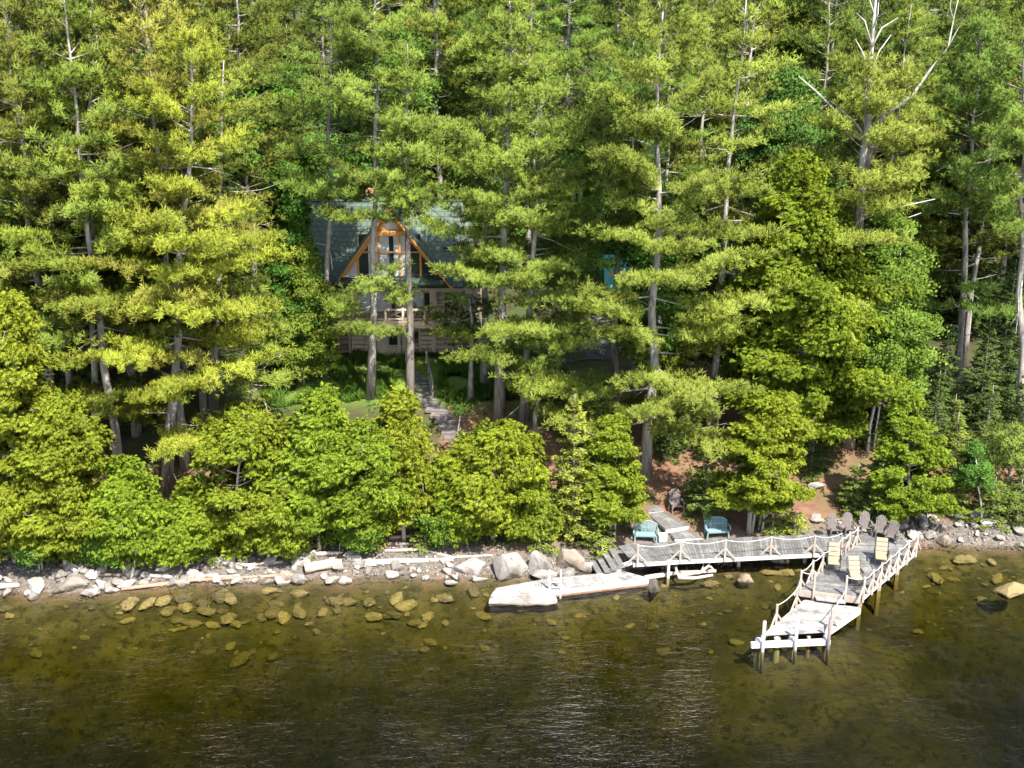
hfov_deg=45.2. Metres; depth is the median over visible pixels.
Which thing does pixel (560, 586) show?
swim platform
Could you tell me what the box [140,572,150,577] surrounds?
rock
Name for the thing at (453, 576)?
rock
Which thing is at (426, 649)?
submerged stone
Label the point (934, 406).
young spruce
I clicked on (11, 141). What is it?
white pine
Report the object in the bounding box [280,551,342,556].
driftwood log
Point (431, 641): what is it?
submerged stone
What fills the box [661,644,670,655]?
submerged stone
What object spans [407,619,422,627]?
submerged stone
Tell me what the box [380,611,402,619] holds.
submerged stone
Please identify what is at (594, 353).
driveway
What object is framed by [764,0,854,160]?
white pine
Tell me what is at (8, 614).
submerged stone
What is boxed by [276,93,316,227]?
spruce tree
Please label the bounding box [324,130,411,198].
maple tree
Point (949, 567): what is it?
submerged stone
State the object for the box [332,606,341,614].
submerged stone
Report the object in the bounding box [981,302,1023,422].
young spruce
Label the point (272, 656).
submerged stone
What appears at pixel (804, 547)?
boardwalk
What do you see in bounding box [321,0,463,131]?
white pine
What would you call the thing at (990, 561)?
submerged stone
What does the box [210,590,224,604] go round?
submerged stone
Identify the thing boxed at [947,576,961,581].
submerged stone
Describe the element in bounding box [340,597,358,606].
submerged stone
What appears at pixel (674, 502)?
adirondack chair
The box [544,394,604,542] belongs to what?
cedar
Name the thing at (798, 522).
young spruce
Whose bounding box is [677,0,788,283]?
white pine
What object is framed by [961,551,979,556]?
submerged stone
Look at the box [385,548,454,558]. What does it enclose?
driftwood log
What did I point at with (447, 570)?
rock
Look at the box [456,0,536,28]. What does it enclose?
white pine
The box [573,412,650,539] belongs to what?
white cedar
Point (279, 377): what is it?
white pine
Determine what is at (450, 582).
boulder
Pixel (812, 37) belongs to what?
white pine
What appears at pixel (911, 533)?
rock
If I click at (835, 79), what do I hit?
maple tree
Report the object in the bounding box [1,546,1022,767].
water
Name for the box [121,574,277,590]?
driftwood log
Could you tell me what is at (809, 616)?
pier end
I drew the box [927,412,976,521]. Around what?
cedar
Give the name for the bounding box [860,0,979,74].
white pine
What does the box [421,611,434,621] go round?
submerged stone
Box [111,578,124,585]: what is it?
rock
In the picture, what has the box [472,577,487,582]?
rock
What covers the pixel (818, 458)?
young spruce
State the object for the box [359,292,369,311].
window
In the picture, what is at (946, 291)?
spruce tree
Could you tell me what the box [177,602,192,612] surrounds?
submerged stone
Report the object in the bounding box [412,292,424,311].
window
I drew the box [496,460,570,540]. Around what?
white cedar
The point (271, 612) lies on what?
submerged stone
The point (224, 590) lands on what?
submerged stone
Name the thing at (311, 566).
driftwood log
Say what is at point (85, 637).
submerged stone
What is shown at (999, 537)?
rock
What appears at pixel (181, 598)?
submerged stone
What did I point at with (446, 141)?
spruce tree
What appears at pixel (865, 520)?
adirondack chair
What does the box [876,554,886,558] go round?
towel
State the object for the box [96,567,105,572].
rock
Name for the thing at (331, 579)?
rock
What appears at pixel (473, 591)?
submerged stone
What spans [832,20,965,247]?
white pine
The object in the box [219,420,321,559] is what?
white cedar
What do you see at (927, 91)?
white pine
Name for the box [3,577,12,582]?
rock
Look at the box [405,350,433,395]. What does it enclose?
staircase
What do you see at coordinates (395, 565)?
rock
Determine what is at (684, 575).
rowboat
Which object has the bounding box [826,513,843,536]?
adirondack chair
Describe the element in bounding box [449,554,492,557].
driftwood log
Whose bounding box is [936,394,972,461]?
young spruce
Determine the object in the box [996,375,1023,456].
young spruce
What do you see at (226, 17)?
white pine
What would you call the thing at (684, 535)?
path slab
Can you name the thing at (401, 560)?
driftwood log
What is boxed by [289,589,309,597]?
submerged stone
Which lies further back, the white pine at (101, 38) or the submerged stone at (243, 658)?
the white pine at (101, 38)
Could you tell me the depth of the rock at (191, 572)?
60.94 m
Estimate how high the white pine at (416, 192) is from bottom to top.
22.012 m
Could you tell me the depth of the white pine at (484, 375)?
71.65 m
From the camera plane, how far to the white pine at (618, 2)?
103.67 m
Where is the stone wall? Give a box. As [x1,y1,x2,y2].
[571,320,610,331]
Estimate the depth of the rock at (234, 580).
60.51 m
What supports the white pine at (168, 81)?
on the ground
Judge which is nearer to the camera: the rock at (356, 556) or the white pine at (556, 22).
the rock at (356, 556)
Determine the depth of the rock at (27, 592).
59.31 m
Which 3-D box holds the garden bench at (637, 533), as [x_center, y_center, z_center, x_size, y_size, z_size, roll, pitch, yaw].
[6.928,7.658,63.708,1.336,1.007,0.741,1,19,3]
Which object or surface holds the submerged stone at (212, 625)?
on the ground
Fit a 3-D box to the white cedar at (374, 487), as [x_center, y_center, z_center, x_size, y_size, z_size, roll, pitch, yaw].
[-7.264,5.169,61.859,5.434,7.651,5.670,0,19,0]
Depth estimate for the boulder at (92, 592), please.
59.35 m
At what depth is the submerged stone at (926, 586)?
61.75 m
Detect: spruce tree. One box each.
[32,198,117,384]
[114,314,165,340]
[258,27,307,212]
[273,114,308,232]
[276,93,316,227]
[419,90,460,198]
[420,94,459,195]
[496,105,532,181]
[556,96,570,116]
[663,67,726,246]
[738,209,793,348]
[905,131,961,284]
[917,118,1012,340]
[948,141,1014,267]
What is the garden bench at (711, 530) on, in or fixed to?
on the ground
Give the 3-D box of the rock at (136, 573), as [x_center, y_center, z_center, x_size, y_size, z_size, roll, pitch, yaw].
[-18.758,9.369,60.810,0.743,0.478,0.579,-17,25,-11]
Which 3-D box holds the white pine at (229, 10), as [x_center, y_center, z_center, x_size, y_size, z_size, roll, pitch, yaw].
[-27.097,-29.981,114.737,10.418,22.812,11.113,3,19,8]
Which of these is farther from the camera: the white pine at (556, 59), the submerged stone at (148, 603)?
the white pine at (556, 59)
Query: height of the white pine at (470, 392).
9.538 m
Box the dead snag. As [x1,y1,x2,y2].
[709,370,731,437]
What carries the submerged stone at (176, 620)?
on the ground
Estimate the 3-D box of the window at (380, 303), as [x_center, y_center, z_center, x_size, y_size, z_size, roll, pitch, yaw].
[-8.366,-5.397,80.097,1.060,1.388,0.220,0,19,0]
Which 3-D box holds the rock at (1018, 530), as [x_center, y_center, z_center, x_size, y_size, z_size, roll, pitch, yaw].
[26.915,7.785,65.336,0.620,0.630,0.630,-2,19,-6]
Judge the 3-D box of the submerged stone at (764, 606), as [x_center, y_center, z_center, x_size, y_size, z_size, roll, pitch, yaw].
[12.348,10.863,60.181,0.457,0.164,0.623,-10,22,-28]
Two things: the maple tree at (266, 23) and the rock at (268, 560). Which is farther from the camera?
the maple tree at (266, 23)
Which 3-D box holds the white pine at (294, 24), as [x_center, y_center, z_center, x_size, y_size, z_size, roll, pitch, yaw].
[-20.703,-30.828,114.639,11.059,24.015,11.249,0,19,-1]
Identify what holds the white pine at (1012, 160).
on the ground
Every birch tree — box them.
[544,112,598,201]
[553,150,607,200]
[724,64,850,211]
[835,205,953,453]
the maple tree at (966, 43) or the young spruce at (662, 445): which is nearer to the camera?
the young spruce at (662, 445)
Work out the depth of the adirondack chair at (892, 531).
62.76 m
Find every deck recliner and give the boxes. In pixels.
[826,542,841,575]
[845,556,863,590]
[873,537,888,569]
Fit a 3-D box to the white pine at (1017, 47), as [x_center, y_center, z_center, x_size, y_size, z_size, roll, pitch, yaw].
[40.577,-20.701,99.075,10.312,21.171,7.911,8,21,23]
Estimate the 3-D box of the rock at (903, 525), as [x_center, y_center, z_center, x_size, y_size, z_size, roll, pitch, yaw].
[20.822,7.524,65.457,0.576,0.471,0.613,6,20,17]
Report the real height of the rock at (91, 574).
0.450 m
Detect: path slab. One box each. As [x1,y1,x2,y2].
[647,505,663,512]
[649,512,688,532]
[669,530,702,540]
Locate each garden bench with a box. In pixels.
[633,520,658,542]
[704,516,730,538]
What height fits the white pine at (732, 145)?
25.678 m
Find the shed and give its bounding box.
[601,255,644,302]
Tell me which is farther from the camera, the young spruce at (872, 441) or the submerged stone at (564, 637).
the young spruce at (872, 441)
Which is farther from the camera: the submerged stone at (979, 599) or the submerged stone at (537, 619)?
the submerged stone at (979, 599)
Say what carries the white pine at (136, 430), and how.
on the ground
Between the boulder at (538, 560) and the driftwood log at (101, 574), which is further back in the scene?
the boulder at (538, 560)
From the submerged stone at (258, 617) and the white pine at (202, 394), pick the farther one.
the white pine at (202, 394)
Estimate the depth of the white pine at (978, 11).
118.73 m
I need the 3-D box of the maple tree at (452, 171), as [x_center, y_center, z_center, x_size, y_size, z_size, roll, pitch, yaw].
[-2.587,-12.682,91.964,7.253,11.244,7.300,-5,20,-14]
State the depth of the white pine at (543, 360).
69.26 m
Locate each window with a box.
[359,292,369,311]
[377,292,391,311]
[389,334,397,345]
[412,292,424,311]
[414,329,418,344]
[423,292,429,311]
[444,292,454,311]
[462,292,475,311]
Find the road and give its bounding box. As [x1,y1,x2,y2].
[556,314,622,321]
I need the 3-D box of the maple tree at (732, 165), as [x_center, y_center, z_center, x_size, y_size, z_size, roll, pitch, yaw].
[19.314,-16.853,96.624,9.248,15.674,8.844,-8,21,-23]
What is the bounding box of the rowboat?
[674,558,713,579]
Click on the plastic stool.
(662, 536)
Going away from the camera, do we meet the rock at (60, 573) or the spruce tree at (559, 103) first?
the rock at (60, 573)
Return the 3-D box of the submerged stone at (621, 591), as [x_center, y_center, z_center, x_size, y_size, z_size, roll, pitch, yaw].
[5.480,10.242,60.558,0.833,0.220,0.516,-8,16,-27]
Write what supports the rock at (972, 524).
on the ground
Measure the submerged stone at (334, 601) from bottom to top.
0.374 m
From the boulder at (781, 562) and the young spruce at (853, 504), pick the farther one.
the young spruce at (853, 504)
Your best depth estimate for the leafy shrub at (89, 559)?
59.89 m
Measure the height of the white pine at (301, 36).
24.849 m
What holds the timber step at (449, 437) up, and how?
on the ground
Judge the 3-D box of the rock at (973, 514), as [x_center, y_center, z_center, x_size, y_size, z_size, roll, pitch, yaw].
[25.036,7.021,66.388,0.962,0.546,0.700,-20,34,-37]
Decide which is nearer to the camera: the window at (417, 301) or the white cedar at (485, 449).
the white cedar at (485, 449)
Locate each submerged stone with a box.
[0,606,12,611]
[5,610,14,618]
[30,642,43,657]
[79,634,89,640]
[109,594,139,611]
[115,611,124,614]
[119,617,135,624]
[138,597,156,609]
[154,595,175,606]
[158,606,177,616]
[169,589,192,603]
[169,617,184,623]
[176,626,188,630]
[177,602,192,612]
[181,619,206,627]
[193,641,201,649]
[195,591,210,606]
[196,607,215,615]
[198,648,215,655]
[205,621,220,628]
[207,612,236,624]
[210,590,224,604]
[213,587,229,592]
[216,608,227,614]
[224,592,237,607]
[224,641,235,650]
[229,651,252,667]
[230,619,240,628]
[241,620,250,623]
[248,648,256,654]
[254,611,266,622]
[261,587,276,594]
[262,603,283,619]
[267,651,278,660]
[268,600,284,607]
[273,628,281,633]
[276,610,291,623]
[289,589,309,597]
[290,598,306,618]
[312,628,320,634]
[316,607,327,616]
[325,597,342,606]
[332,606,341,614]
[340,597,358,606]
[363,597,375,608]
[365,612,382,621]
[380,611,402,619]
[387,647,398,654]
[389,587,405,605]
[394,599,417,611]
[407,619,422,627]
[417,621,430,628]
[418,646,429,652]
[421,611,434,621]
[423,638,437,645]
[431,594,437,602]
[435,593,454,601]
[440,619,449,626]
[467,586,479,598]
[475,610,490,620]
[479,644,489,650]
[514,608,529,611]
[533,616,541,622]
[544,618,555,624]
[561,635,569,639]
[574,610,587,617]
[592,608,599,613]
[613,594,619,599]
[615,589,628,594]
[624,623,635,628]
[647,622,656,629]
[656,648,669,652]
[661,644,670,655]
[701,580,719,588]
[723,573,734,579]
[729,639,742,644]
[757,567,782,575]
[759,602,768,609]
[773,583,781,591]
[778,565,794,576]
[791,564,807,571]
[913,629,924,633]
[922,585,930,588]
[927,571,943,583]
[945,565,952,570]
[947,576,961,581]
[949,549,980,563]
[949,589,959,594]
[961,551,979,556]
[976,596,990,603]
[980,582,989,585]
[986,558,996,565]
[991,570,1005,583]
[1014,579,1023,583]
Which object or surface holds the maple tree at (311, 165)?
on the ground
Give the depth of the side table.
60.99 m
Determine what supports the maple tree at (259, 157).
on the ground
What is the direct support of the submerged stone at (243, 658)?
on the ground
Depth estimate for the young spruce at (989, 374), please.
73.09 m
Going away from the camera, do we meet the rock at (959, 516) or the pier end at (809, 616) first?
the pier end at (809, 616)
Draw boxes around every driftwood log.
[0,583,19,588]
[97,572,121,576]
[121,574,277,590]
[151,571,274,577]
[207,560,282,566]
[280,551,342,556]
[304,559,341,573]
[374,557,453,564]
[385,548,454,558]
[387,542,444,545]
[389,535,409,539]
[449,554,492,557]
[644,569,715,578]
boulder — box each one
[52,574,89,593]
[80,588,99,597]
[105,585,113,593]
[277,570,292,583]
[289,563,296,571]
[291,573,307,584]
[337,576,351,585]
[445,580,457,584]
[453,557,485,575]
[486,586,558,610]
[492,552,528,582]
[524,569,548,579]
[528,550,552,570]
[555,541,607,570]
[579,562,593,573]
[648,578,658,598]
[737,573,753,584]
[769,559,785,565]
[807,482,825,488]
[935,534,950,547]
[992,581,1023,599]
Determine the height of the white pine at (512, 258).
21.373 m
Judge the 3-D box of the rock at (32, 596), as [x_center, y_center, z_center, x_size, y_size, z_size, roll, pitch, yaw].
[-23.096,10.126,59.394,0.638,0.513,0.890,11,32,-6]
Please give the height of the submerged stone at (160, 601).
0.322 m
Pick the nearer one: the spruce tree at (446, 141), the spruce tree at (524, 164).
the spruce tree at (446, 141)
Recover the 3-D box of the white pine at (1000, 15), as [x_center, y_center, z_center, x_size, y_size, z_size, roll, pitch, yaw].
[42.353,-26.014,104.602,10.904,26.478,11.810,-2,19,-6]
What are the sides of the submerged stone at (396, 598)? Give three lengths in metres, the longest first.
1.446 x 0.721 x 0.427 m
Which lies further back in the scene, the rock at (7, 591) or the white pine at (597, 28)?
the white pine at (597, 28)
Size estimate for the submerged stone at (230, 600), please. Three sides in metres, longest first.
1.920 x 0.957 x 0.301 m
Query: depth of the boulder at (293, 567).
61.52 m
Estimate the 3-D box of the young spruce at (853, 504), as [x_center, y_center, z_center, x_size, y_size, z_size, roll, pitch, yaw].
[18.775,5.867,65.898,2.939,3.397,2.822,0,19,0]
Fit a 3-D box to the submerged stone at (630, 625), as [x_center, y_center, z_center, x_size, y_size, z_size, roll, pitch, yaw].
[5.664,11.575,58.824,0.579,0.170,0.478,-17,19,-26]
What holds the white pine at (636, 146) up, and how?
on the ground
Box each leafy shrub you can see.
[4,534,58,571]
[63,508,129,570]
[312,505,389,554]
[411,493,465,548]
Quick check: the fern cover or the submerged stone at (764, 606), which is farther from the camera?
the fern cover
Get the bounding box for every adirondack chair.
[668,488,685,513]
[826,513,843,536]
[841,512,858,535]
[858,511,873,534]
[874,515,888,537]
[884,520,899,544]
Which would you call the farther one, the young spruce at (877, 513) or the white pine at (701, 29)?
the white pine at (701, 29)
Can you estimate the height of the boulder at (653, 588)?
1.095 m
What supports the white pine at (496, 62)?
on the ground
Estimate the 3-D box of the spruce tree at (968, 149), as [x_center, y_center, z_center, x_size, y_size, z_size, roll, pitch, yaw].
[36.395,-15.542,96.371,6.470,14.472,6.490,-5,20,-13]
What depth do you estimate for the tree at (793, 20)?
91.72 m
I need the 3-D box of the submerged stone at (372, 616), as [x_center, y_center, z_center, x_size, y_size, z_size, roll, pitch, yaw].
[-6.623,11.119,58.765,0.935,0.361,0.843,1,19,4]
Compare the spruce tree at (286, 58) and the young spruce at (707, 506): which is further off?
the spruce tree at (286, 58)
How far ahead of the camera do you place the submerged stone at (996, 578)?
62.16 m
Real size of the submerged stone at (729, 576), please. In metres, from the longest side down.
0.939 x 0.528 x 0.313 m
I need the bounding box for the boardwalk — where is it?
[589,533,854,573]
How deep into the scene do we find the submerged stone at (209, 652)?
56.79 m
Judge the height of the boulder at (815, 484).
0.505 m
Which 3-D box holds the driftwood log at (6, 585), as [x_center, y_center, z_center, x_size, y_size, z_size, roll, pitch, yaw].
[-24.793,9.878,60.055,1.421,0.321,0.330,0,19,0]
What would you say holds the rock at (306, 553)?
on the ground
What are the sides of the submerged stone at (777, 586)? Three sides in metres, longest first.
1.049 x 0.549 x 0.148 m
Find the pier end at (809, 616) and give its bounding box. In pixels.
[750,579,860,673]
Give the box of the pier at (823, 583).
[794,527,920,630]
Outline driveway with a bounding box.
[536,337,623,362]
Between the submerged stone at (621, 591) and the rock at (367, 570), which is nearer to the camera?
the submerged stone at (621, 591)
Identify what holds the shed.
on the ground
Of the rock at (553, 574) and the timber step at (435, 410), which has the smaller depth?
the rock at (553, 574)
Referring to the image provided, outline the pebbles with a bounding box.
[0,511,1023,602]
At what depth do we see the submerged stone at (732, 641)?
56.95 m
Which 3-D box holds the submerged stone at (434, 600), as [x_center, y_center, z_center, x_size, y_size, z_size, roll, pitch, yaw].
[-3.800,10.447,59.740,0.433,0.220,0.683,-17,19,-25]
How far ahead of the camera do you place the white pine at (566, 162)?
70.02 m
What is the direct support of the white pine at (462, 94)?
on the ground
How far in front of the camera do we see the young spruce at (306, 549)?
61.99 m
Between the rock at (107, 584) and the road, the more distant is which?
the road
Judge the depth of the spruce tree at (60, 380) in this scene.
76.07 m
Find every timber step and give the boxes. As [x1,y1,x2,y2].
[415,396,436,401]
[420,402,442,406]
[425,407,447,412]
[430,413,452,418]
[434,418,456,423]
[438,423,460,429]
[441,429,462,434]
[444,435,456,440]
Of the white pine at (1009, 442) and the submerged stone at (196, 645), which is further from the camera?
the white pine at (1009, 442)
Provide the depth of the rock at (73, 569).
60.63 m
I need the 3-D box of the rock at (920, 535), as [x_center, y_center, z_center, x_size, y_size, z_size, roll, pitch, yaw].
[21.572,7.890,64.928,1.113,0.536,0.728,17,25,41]
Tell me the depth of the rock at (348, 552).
62.05 m
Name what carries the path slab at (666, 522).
on the ground
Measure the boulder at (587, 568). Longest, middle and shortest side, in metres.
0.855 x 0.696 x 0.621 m
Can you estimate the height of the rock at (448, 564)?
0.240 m
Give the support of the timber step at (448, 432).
on the ground
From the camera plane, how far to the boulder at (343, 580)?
60.51 m
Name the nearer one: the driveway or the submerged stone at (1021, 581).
the submerged stone at (1021, 581)
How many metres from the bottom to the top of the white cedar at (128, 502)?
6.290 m
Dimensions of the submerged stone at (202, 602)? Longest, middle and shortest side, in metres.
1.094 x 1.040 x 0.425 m
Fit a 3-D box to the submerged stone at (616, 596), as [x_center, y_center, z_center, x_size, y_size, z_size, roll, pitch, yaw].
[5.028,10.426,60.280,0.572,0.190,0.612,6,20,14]
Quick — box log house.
[286,188,481,355]
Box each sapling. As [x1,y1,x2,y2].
[448,399,476,440]
[951,438,996,519]
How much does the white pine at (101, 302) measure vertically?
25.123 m
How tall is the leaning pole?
1.553 m
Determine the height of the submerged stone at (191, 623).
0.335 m
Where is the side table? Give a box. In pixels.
[830,544,846,555]
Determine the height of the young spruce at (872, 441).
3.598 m
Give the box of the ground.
[0,0,1023,767]
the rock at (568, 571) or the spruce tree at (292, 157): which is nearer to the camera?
the rock at (568, 571)
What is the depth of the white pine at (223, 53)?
92.91 m
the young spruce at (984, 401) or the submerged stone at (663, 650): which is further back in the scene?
the young spruce at (984, 401)
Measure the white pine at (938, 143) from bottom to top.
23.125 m
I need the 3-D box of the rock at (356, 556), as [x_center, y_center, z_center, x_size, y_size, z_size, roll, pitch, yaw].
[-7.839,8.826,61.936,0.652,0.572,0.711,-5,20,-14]
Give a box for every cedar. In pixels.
[0,287,98,563]
[6,388,117,567]
[66,453,170,570]
[144,482,235,567]
[174,402,287,560]
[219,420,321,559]
[265,381,362,551]
[316,414,418,552]
[371,381,440,541]
[420,447,474,548]
[431,417,552,540]
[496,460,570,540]
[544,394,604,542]
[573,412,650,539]
[698,147,915,457]
[705,387,816,534]
[867,386,965,522]
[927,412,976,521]
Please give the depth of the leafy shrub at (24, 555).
59.46 m
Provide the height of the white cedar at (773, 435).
8.451 m
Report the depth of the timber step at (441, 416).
73.29 m
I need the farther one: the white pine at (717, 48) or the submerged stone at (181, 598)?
the white pine at (717, 48)
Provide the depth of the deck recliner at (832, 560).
59.78 m
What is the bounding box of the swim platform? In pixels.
[496,560,669,598]
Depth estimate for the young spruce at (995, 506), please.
65.20 m
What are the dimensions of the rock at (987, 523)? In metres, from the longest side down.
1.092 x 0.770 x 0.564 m
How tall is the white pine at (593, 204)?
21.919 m
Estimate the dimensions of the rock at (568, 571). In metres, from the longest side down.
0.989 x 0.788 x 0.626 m
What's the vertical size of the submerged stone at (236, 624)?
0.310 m
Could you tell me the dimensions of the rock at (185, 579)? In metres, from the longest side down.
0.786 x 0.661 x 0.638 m
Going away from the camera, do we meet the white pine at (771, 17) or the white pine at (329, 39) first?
the white pine at (771, 17)
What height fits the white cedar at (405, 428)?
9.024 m
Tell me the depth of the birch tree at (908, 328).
67.68 m
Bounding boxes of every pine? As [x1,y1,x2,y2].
[0,0,93,142]
[0,0,118,387]
[0,0,198,457]
[0,0,205,437]
[0,1,81,280]
[0,7,222,467]
[0,54,45,289]
[0,65,33,220]
[0,71,121,387]
[0,91,36,220]
[1,0,132,121]
[6,0,104,150]
[27,0,136,155]
[36,0,283,471]
[49,25,298,496]
[87,0,279,199]
[90,0,219,95]
[105,0,267,67]
[109,0,211,58]
[114,45,279,420]
[129,59,290,408]
[152,0,283,325]
[174,0,325,295]
[177,0,253,91]
[181,0,306,273]
[191,0,311,227]
[205,267,312,421]
[245,0,313,44]
[253,0,417,379]
[261,0,344,110]
[272,0,370,111]
[279,1,334,81]
[288,0,469,400]
[305,0,378,54]
[313,0,384,79]
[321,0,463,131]
[348,42,450,413]
[359,0,518,198]
[396,0,486,117]
[399,0,622,422]
[440,0,570,146]
[442,0,586,267]
[443,0,567,204]
[443,259,491,402]
[444,8,549,138]
[447,58,604,423]
[447,92,518,386]
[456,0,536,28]
[489,0,800,480]
[506,335,569,437]
[523,0,599,117]
[525,0,623,181]
[533,0,611,119]
[551,37,701,406]
[555,55,673,414]
[560,0,742,182]
[563,0,632,78]
[577,0,683,145]
[579,0,681,130]
[584,0,631,53]
[588,32,730,322]
[596,0,630,46]
[600,3,708,183]
[602,0,837,437]
[610,1,746,131]
[610,4,630,13]
[630,0,764,296]
[634,0,768,147]
[641,0,723,181]
[664,0,829,284]
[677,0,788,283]
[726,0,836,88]
[732,43,766,58]
[742,0,888,204]
[752,0,893,276]
[752,0,963,449]
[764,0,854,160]
[811,0,953,236]
[832,0,969,264]
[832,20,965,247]
[837,0,958,217]
[840,0,890,35]
[855,0,939,130]
[857,0,995,122]
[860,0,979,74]
[881,3,1004,35]
[883,12,1023,393]
[884,0,1023,317]
[910,27,1023,432]
[916,28,1022,367]
[941,0,1010,24]
[946,1,1023,302]
[963,0,1023,246]
[967,0,1023,161]
[967,6,1023,274]
[968,417,1023,515]
[970,77,1023,221]
[1007,0,1023,156]
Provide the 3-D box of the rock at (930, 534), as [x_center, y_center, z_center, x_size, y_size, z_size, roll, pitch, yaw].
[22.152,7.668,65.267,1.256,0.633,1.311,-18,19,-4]
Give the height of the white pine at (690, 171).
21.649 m
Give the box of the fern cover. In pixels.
[256,179,627,407]
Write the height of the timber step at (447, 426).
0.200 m
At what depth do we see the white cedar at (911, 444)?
63.91 m
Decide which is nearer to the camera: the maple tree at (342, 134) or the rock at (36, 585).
the rock at (36, 585)
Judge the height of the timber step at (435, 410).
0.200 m
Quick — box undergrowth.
[6,391,990,562]
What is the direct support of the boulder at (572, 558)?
on the ground
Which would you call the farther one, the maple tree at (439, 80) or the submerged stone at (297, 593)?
the maple tree at (439, 80)
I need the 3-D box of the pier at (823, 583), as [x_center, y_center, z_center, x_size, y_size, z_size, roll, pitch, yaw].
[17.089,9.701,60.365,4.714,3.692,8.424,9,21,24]
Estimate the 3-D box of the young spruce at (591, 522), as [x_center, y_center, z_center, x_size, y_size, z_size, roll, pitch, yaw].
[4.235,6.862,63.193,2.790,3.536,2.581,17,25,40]
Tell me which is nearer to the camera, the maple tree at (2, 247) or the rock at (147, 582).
the rock at (147, 582)
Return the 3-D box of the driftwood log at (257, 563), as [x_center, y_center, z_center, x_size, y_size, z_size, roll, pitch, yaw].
[-13.510,8.972,61.745,3.918,0.310,0.662,0,19,0]
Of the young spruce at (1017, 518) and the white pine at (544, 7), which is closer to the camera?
the young spruce at (1017, 518)
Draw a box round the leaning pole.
[130,550,136,578]
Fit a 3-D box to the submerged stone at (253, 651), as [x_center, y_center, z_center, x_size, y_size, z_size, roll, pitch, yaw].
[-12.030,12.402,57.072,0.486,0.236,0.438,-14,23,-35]
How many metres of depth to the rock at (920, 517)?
65.78 m
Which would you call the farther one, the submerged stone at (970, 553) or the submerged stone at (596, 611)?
the submerged stone at (970, 553)
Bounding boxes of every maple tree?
[0,7,42,204]
[0,173,34,327]
[43,93,201,381]
[81,43,267,358]
[122,129,246,369]
[213,7,293,92]
[214,76,273,254]
[245,59,335,201]
[257,242,342,384]
[261,191,334,365]
[265,129,363,203]
[317,21,452,195]
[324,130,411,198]
[326,104,421,172]
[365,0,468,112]
[429,29,482,120]
[433,142,527,246]
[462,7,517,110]
[593,181,736,419]
[709,72,766,206]
[833,39,878,158]
[913,23,983,215]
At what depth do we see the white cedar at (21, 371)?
57.84 m
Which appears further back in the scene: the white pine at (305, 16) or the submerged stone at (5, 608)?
the white pine at (305, 16)
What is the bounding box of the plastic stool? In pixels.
[657,532,667,541]
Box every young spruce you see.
[193,471,222,565]
[280,473,318,561]
[405,486,446,553]
[518,510,560,555]
[549,373,585,437]
[567,488,617,552]
[570,387,612,462]
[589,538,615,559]
[652,395,683,464]
[664,368,714,454]
[680,445,720,509]
[686,465,727,521]
[755,501,788,536]
[777,508,810,534]
[798,408,838,481]
[833,462,873,520]
[851,454,910,528]
[852,398,886,450]
[879,341,937,425]
[920,324,969,423]
[922,371,957,447]
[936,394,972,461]
[955,322,1005,438]
[958,384,1010,466]
[962,259,1023,423]
[965,476,1012,532]
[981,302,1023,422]
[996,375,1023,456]
[997,468,1023,530]
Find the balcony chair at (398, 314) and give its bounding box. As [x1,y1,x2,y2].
[394,306,400,320]
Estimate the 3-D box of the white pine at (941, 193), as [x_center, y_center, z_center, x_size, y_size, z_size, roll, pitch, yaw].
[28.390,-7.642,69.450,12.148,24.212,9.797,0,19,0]
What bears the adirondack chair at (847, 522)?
on the pier at (823, 583)
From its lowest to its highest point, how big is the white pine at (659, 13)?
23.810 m
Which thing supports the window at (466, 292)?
in the log house
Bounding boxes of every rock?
[2,587,12,597]
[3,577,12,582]
[5,565,11,569]
[24,589,30,596]
[27,577,44,594]
[27,591,40,600]
[54,569,67,578]
[54,577,64,582]
[63,562,79,570]
[68,571,79,576]
[69,563,78,571]
[78,567,91,573]
[85,569,98,578]
[95,579,105,589]
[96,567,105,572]
[101,581,112,590]
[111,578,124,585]
[117,579,135,587]
[120,559,136,576]
[126,568,139,578]
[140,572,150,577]
[142,578,149,585]
[152,563,174,571]
[167,576,177,586]
[177,583,184,588]
[178,574,190,585]
[188,561,199,577]
[194,572,205,582]
[205,573,214,576]
[212,556,222,563]
[212,575,221,582]
[222,555,235,565]
[226,568,236,573]
[228,562,234,568]
[231,576,242,584]
[235,564,242,569]
[247,565,253,570]
[260,578,274,584]
[263,556,276,565]
[273,576,289,586]
[292,549,318,565]
[298,552,310,558]
[320,573,326,579]
[325,576,340,583]
[332,564,343,570]
[343,550,355,556]
[351,553,361,561]
[356,559,365,567]
[363,566,372,574]
[364,552,383,566]
[385,570,398,579]
[391,560,401,570]
[421,575,429,580]
[441,567,452,575]
[445,562,453,567]
[449,574,456,580]
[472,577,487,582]
[548,570,556,577]
[559,567,575,576]
[809,513,821,522]
[899,520,908,529]
[907,528,916,540]
[915,515,927,522]
[916,530,931,538]
[918,519,928,528]
[924,523,938,539]
[926,513,939,520]
[953,512,962,518]
[969,506,980,517]
[969,519,978,529]
[980,517,996,526]
[995,534,1004,540]
[1012,525,1023,534]
[1016,540,1023,547]
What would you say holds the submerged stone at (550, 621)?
on the ground
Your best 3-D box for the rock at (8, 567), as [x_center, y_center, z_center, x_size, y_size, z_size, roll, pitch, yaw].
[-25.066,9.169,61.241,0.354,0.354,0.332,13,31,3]
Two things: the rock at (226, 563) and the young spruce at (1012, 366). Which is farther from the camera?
the young spruce at (1012, 366)
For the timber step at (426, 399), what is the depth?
75.10 m
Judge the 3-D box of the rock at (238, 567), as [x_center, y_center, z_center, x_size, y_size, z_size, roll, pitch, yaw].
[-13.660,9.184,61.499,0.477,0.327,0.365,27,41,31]

